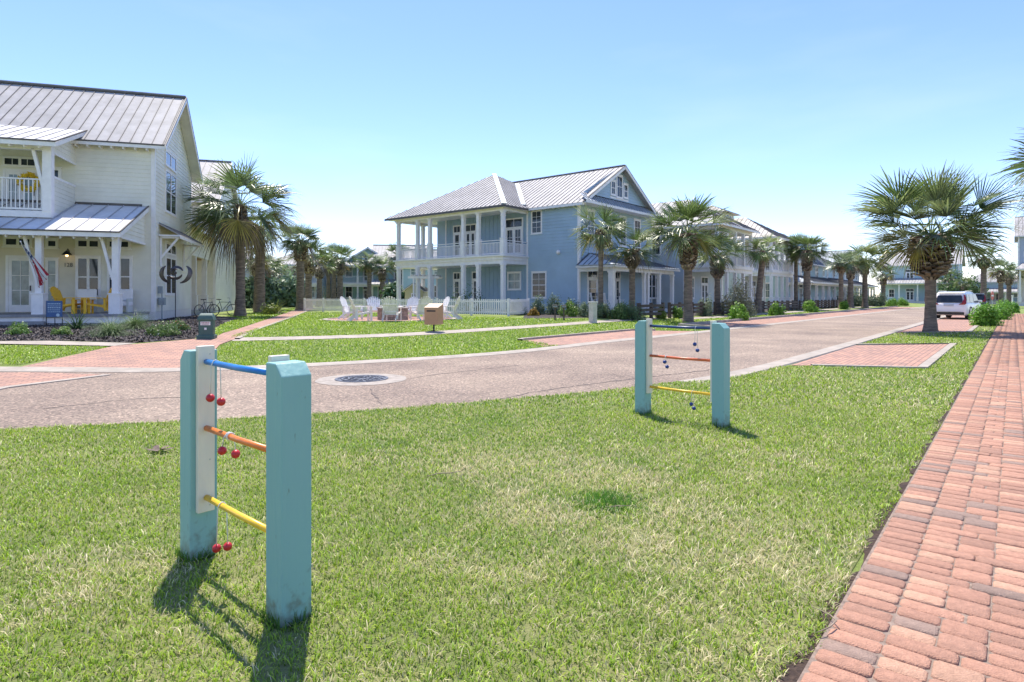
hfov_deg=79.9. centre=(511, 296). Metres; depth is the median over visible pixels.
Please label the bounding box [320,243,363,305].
palm tree
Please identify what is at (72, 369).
kerb
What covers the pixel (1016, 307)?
bush
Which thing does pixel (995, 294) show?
door
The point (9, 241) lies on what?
window
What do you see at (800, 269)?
door
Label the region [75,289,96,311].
porch chair
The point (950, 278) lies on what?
broadleaf tree
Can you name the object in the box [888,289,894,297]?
window
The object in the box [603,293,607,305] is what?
rocking chair
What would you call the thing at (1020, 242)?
slate house
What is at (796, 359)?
kerb
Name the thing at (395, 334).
sidewalk
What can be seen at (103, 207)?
cream house
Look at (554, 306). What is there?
path light
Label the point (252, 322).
lawn
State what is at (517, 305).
picket fence
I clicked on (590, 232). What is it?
window
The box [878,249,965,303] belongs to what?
teal house
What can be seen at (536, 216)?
window
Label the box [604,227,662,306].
palm tree
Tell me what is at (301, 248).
palm tree
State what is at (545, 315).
mulch bed
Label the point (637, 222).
window
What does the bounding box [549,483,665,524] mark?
grass clump
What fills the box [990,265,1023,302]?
palm tree
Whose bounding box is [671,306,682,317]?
shrub
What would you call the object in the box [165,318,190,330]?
garden shrub
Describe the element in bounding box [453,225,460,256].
door
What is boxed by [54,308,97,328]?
agave
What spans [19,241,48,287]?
flag
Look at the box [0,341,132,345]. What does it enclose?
sidewalk
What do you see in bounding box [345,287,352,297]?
window
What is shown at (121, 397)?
road
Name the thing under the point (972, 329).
bay kerb
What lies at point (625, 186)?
window
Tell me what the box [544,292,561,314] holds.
shrub
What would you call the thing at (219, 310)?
bicycle
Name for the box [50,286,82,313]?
adirondack chair
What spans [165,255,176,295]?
window
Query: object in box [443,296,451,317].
adirondack chair
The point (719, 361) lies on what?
ladder goal
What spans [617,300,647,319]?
shrub
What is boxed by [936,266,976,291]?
broadleaf tree
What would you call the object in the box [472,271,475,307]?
door
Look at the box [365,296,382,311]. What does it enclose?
adirondack chair
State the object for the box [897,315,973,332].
parking bay
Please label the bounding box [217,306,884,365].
lawn
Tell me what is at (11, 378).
parking bay
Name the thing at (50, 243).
window
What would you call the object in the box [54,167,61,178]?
window
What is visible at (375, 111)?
sky
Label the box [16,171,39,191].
wreath
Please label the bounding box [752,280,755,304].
door
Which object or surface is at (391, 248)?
palm tree
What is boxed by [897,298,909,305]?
shrub
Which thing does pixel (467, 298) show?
porch plant
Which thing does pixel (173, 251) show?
window
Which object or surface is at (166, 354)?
brick path
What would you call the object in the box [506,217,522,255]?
door
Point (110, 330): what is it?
grass tuft
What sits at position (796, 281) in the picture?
palm tree
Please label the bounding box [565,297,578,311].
shrub
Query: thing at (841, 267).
palm tree
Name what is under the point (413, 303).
adirondack chair
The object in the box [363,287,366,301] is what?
door
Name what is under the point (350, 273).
window
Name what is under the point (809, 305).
shrub
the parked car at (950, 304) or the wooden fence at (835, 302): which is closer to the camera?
the parked car at (950, 304)
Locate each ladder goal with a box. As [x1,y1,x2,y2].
[180,345,310,627]
[635,319,729,427]
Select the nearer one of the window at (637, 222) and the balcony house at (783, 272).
the window at (637, 222)
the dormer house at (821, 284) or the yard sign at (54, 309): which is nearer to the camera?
the yard sign at (54, 309)
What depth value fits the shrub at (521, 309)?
37.74 m
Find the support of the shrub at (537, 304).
on the mulch bed at (545, 315)
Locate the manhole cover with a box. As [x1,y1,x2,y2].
[315,373,405,385]
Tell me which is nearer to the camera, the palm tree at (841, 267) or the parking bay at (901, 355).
the parking bay at (901, 355)
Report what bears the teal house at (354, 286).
on the ground at (860, 561)
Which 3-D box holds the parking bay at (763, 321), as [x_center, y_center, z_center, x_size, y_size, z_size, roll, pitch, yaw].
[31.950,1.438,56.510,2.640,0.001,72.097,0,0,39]
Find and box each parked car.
[936,291,981,318]
[973,293,989,307]
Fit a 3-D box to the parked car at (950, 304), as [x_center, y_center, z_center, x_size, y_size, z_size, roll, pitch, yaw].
[29.500,0.523,40.413,5.030,1.837,2.220,0,0,-43]
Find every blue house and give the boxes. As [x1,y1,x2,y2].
[384,165,679,312]
[962,270,1017,303]
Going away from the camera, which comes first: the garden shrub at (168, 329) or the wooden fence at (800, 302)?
the garden shrub at (168, 329)
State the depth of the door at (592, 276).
42.46 m
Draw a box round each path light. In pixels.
[552,305,557,319]
[561,305,566,319]
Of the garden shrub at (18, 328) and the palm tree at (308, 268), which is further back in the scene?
the palm tree at (308, 268)
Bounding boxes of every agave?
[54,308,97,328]
[265,297,289,313]
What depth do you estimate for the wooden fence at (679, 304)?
36.80 m
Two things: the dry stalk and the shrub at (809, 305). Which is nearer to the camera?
the dry stalk
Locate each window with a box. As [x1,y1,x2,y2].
[1,155,35,167]
[1,236,33,247]
[44,237,59,248]
[44,257,58,300]
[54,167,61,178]
[74,237,101,249]
[74,255,101,297]
[106,238,131,249]
[107,255,132,292]
[165,149,176,173]
[165,167,176,217]
[165,241,176,256]
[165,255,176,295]
[312,287,314,297]
[345,268,352,277]
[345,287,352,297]
[507,271,521,289]
[530,209,542,234]
[531,271,546,298]
[586,209,594,242]
[604,213,611,243]
[610,179,615,195]
[616,174,623,199]
[619,215,626,247]
[623,182,628,199]
[634,218,640,248]
[650,275,656,298]
[652,234,661,255]
[692,276,694,298]
[766,282,768,297]
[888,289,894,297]
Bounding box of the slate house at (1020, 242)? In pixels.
[1014,216,1023,305]
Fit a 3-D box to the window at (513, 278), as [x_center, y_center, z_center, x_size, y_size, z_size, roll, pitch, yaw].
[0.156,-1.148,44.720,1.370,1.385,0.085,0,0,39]
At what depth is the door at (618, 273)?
45.25 m
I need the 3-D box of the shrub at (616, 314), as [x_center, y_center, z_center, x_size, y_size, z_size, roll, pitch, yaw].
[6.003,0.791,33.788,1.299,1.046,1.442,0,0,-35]
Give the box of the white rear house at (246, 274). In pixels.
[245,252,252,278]
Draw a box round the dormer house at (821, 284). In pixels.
[766,233,847,306]
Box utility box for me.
[196,313,216,338]
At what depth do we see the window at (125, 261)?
28.31 m
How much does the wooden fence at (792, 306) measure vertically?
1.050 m
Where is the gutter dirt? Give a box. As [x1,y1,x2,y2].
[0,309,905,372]
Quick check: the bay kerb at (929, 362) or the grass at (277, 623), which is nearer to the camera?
the grass at (277, 623)
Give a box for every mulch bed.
[0,315,237,342]
[523,312,667,318]
[666,305,854,316]
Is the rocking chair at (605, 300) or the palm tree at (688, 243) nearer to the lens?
the palm tree at (688, 243)
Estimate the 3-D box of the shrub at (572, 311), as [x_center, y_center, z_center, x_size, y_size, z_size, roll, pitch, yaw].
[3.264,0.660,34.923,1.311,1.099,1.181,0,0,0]
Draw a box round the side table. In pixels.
[71,299,95,313]
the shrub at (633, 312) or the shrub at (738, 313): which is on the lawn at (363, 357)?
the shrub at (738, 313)
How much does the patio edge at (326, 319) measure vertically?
0.040 m
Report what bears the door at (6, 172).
in the cream house at (103, 207)
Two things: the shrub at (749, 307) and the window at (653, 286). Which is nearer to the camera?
the shrub at (749, 307)
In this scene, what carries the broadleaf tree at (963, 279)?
on the ground at (860, 561)
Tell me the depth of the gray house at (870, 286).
103.13 m
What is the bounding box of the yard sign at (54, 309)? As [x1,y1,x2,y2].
[46,301,62,325]
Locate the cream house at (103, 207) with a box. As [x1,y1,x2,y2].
[0,80,238,325]
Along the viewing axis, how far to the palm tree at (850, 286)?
73.71 m
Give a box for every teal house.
[343,247,376,303]
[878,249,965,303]
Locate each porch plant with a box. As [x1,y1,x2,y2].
[448,284,462,310]
[464,283,474,313]
[469,287,484,313]
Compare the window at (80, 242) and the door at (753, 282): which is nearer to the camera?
the window at (80, 242)
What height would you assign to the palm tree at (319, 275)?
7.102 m
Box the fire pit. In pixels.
[376,307,408,319]
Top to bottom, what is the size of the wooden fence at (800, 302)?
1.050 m
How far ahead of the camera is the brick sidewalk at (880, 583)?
3.23 m
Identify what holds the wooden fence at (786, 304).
on the ground at (860, 561)
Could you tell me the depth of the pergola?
46.97 m
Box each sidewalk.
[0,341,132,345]
[232,306,875,340]
[800,314,1023,681]
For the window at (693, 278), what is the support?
in the blue gray house at (703, 282)
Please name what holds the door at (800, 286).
in the dormer house at (821, 284)
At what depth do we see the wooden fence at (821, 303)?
65.86 m
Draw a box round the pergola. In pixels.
[408,274,442,302]
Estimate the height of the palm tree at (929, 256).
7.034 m
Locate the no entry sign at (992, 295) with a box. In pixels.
[991,291,993,305]
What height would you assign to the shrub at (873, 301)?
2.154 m
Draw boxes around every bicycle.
[194,298,218,316]
[207,298,234,315]
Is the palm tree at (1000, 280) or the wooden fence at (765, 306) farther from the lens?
the palm tree at (1000, 280)
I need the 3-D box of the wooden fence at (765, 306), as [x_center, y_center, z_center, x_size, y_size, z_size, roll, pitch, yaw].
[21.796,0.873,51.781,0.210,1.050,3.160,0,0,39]
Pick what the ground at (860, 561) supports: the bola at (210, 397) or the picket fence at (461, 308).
the picket fence at (461, 308)
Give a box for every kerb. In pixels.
[0,307,921,371]
[0,374,110,389]
[517,329,655,340]
[678,306,897,326]
[680,315,952,382]
[811,343,956,368]
[901,325,978,332]
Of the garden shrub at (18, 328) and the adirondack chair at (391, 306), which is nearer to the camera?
the garden shrub at (18, 328)
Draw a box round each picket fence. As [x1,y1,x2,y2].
[303,298,436,312]
[437,298,509,315]
[507,298,529,315]
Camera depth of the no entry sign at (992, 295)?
61.96 m
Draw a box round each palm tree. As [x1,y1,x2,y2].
[181,152,303,316]
[230,199,297,312]
[245,245,279,309]
[247,253,287,284]
[268,263,290,281]
[277,220,323,309]
[285,238,332,307]
[310,250,337,305]
[320,242,351,304]
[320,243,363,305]
[321,259,331,304]
[354,250,383,304]
[369,256,395,302]
[383,242,406,271]
[567,204,635,304]
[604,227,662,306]
[637,192,743,321]
[694,234,751,314]
[742,232,786,312]
[774,232,811,305]
[784,233,834,308]
[823,250,860,308]
[833,249,869,307]
[842,159,1023,331]
[842,242,893,307]
[868,265,898,305]
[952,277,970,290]
[958,245,1007,296]
[987,258,1016,302]
[988,127,1023,241]
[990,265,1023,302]
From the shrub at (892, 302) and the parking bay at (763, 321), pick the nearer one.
the parking bay at (763, 321)
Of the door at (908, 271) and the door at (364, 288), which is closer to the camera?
the door at (364, 288)
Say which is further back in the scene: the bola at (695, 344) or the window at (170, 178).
the window at (170, 178)
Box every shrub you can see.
[5,321,31,334]
[50,326,73,335]
[144,320,181,336]
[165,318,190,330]
[259,302,280,314]
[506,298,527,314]
[527,307,539,315]
[530,294,544,314]
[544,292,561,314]
[557,299,578,316]
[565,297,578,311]
[577,301,588,316]
[585,301,612,317]
[606,303,632,319]
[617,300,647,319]
[655,307,666,318]
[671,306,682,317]
[695,293,712,315]
[720,276,757,316]
[727,301,749,320]
[768,301,786,315]
[802,299,818,311]
[832,289,869,305]
[839,300,849,308]
[861,292,888,306]
[885,298,899,306]
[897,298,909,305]
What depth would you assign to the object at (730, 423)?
6.75 m
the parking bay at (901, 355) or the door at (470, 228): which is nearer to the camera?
the parking bay at (901, 355)
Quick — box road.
[0,307,943,428]
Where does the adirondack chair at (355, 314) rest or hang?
on the brick patio
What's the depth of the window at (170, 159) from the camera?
31.54 m
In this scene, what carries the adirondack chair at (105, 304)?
on the cream house at (103, 207)
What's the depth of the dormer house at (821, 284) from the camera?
73.84 m
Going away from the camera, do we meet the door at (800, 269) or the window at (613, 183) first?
the window at (613, 183)
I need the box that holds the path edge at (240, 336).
[235,311,307,338]
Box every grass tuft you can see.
[77,315,139,337]
[111,310,160,329]
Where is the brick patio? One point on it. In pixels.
(374, 319)
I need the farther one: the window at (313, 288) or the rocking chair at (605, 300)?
the window at (313, 288)
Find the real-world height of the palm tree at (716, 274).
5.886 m
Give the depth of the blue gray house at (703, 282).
50.03 m
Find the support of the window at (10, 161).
in the cream house at (103, 207)
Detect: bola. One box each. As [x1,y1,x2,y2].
[206,359,225,405]
[212,502,231,552]
[217,432,239,457]
[689,390,695,409]
[693,326,698,351]
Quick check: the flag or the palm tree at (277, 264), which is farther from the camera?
the palm tree at (277, 264)
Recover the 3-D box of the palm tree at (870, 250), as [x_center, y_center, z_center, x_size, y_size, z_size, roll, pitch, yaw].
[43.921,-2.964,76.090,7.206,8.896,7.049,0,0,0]
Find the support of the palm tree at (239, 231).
on the lawn at (252, 322)
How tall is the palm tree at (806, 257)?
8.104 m
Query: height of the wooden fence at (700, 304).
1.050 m
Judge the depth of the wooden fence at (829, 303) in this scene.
68.56 m
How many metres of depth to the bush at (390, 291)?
65.27 m
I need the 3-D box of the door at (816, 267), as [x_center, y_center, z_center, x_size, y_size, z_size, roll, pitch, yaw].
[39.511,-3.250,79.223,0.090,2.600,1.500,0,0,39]
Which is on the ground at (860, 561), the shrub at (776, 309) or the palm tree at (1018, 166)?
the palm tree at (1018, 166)
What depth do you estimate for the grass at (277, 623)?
2.70 m
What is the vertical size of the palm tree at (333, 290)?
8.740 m
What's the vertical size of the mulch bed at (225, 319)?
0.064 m
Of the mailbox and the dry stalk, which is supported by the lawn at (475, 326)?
the mailbox
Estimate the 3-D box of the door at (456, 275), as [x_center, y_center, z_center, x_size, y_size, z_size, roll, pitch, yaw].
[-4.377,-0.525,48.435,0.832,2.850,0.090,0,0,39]
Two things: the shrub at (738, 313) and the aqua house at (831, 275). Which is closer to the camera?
the shrub at (738, 313)
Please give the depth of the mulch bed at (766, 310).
54.41 m
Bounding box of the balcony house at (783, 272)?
[708,205,793,307]
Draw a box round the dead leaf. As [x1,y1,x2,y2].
[145,445,172,450]
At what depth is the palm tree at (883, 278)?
91.67 m
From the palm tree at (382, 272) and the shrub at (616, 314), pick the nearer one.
the shrub at (616, 314)
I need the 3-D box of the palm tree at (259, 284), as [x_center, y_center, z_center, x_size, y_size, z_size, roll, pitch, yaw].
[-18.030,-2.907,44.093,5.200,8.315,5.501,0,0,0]
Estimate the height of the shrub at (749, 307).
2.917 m
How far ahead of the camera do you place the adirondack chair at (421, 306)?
28.52 m
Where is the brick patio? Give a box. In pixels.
[329,317,451,320]
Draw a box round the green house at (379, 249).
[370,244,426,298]
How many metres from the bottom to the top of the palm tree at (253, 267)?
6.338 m
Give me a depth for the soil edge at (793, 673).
3.00 m
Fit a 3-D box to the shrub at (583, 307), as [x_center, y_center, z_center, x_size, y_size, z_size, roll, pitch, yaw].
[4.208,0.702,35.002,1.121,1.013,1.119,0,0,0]
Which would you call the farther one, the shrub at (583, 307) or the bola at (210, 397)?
the shrub at (583, 307)
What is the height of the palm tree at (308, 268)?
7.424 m
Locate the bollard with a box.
[588,301,597,322]
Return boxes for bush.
[378,280,404,306]
[968,302,1005,325]
[989,300,1013,319]
[994,298,1014,315]
[1005,301,1019,312]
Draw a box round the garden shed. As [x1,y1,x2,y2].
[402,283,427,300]
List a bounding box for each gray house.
[267,255,330,304]
[652,200,759,311]
[818,250,878,297]
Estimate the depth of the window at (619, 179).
45.29 m
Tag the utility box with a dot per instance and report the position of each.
(206, 325)
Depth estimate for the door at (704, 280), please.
51.75 m
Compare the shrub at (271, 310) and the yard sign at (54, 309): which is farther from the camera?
the shrub at (271, 310)
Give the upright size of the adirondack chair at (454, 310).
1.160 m
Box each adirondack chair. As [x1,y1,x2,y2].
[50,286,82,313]
[82,288,111,313]
[338,296,362,319]
[347,296,373,320]
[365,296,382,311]
[380,296,403,321]
[397,297,418,317]
[408,296,432,320]
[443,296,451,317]
[443,296,461,318]
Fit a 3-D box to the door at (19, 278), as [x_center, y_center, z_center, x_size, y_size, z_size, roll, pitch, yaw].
[-21.825,-0.570,27.126,1.096,2.520,0.090,0,0,-17]
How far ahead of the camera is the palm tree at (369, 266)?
81.72 m
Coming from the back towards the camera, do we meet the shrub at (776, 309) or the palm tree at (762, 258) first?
the palm tree at (762, 258)
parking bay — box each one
[0,372,100,386]
[526,331,693,346]
[700,307,915,327]
[793,344,947,365]
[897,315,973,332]
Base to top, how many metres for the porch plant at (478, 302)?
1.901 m
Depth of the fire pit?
29.90 m
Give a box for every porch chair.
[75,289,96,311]
[120,289,132,311]
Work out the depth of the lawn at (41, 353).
13.65 m
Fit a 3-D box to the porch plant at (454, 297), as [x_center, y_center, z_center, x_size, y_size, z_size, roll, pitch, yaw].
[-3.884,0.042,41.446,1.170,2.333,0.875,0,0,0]
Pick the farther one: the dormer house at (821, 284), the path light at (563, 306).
the dormer house at (821, 284)
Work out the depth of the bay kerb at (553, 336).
22.52 m
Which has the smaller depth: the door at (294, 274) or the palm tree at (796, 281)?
the palm tree at (796, 281)
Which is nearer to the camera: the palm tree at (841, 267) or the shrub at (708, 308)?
the shrub at (708, 308)
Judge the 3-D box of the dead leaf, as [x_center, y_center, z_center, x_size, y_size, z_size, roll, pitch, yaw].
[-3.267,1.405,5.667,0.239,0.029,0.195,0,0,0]
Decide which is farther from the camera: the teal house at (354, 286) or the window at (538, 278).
the teal house at (354, 286)
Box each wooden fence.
[637,302,664,319]
[668,302,683,317]
[692,302,711,315]
[713,301,731,314]
[763,301,774,311]
[776,300,788,310]
[788,300,798,310]
[799,300,807,309]
[817,300,825,308]
[826,300,832,307]
[833,300,838,307]
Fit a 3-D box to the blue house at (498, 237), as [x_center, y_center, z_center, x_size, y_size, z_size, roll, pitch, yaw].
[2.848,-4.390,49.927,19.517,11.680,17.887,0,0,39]
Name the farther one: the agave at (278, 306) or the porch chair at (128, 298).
the agave at (278, 306)
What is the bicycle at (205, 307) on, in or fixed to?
on the mulch bed at (225, 319)
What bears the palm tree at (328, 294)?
on the ground at (860, 561)
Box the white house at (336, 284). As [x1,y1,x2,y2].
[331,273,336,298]
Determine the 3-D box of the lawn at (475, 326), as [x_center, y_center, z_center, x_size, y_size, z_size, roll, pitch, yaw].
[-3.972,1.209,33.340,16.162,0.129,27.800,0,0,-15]
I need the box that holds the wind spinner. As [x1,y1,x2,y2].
[159,266,192,319]
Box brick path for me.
[21,309,308,367]
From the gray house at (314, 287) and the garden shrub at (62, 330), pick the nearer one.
the garden shrub at (62, 330)
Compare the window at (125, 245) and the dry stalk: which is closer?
the dry stalk
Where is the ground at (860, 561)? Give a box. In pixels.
[0,299,1023,645]
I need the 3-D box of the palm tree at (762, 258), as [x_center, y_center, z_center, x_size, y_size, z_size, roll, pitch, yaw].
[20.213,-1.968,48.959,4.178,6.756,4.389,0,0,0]
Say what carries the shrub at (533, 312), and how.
on the mulch bed at (545, 315)
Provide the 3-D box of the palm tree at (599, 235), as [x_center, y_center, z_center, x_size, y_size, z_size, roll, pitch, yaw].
[5.236,-2.132,36.005,4.313,6.783,4.106,0,0,24]
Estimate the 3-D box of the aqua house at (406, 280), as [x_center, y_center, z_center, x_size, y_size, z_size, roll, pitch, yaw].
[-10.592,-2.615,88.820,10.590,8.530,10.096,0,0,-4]
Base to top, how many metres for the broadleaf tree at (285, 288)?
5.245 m
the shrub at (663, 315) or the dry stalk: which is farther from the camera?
the shrub at (663, 315)
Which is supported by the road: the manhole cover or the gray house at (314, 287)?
the manhole cover
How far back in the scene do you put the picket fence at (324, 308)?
44.94 m
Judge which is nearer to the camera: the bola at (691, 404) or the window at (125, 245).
the bola at (691, 404)
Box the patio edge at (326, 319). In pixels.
[323,316,456,321]
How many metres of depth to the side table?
25.43 m
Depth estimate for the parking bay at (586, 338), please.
21.50 m
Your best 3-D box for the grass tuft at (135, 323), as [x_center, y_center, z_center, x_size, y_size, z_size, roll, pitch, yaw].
[-12.939,0.726,20.996,2.110,0.828,2.131,0,0,21]
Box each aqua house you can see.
[402,249,436,298]
[821,258,861,299]
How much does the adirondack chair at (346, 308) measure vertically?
1.160 m
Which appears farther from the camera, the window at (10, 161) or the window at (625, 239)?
the window at (625, 239)
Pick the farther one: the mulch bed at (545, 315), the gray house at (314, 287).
the gray house at (314, 287)
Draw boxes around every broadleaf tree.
[245,274,277,307]
[271,262,304,306]
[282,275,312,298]
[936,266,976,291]
[938,270,962,285]
[960,274,989,302]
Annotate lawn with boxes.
[0,346,106,364]
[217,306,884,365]
[217,311,288,335]
[247,312,588,336]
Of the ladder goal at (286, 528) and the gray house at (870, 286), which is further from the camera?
the gray house at (870, 286)
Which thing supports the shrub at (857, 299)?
on the mulch bed at (766, 310)
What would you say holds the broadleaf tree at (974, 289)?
on the ground at (860, 561)
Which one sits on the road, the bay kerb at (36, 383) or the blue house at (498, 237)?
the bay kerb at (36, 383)
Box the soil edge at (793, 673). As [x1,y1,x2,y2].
[769,325,997,681]
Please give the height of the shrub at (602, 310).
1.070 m
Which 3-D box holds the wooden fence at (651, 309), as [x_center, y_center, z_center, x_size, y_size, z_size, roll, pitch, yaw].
[7.991,0.873,34.975,0.210,1.050,3.160,0,0,39]
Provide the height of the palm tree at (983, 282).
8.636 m
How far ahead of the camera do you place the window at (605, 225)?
44.23 m
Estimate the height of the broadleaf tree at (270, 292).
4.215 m
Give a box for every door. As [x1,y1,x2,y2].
[3,168,38,202]
[5,255,34,311]
[287,267,295,278]
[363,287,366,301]
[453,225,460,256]
[453,272,460,300]
[466,223,475,255]
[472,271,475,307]
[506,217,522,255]
[587,271,597,307]
[615,271,620,304]
[701,276,707,302]
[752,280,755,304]
[799,263,802,275]
[799,285,802,303]
[815,266,817,276]
[906,269,913,277]
[906,288,913,300]
[990,293,997,300]
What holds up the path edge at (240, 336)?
on the brick path
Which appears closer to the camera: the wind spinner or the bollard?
the wind spinner
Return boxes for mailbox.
[424,303,443,330]
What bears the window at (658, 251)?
in the blue gray house at (703, 282)
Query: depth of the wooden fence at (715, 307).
42.62 m
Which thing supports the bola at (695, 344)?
hanging from the ladder goal at (719, 361)
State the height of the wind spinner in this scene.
2.555 m
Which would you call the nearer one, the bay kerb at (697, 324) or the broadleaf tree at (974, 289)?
the bay kerb at (697, 324)
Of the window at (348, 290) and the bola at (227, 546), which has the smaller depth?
the bola at (227, 546)
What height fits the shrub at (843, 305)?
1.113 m
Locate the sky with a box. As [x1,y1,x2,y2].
[0,0,1023,295]
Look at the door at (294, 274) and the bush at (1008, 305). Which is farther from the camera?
the door at (294, 274)
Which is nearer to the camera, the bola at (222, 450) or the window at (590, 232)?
the bola at (222, 450)
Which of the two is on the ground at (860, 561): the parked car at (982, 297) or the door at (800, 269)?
the parked car at (982, 297)
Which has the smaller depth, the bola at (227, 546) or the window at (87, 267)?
the bola at (227, 546)
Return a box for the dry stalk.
[812,606,836,632]
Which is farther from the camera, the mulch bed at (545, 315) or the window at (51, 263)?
the mulch bed at (545, 315)

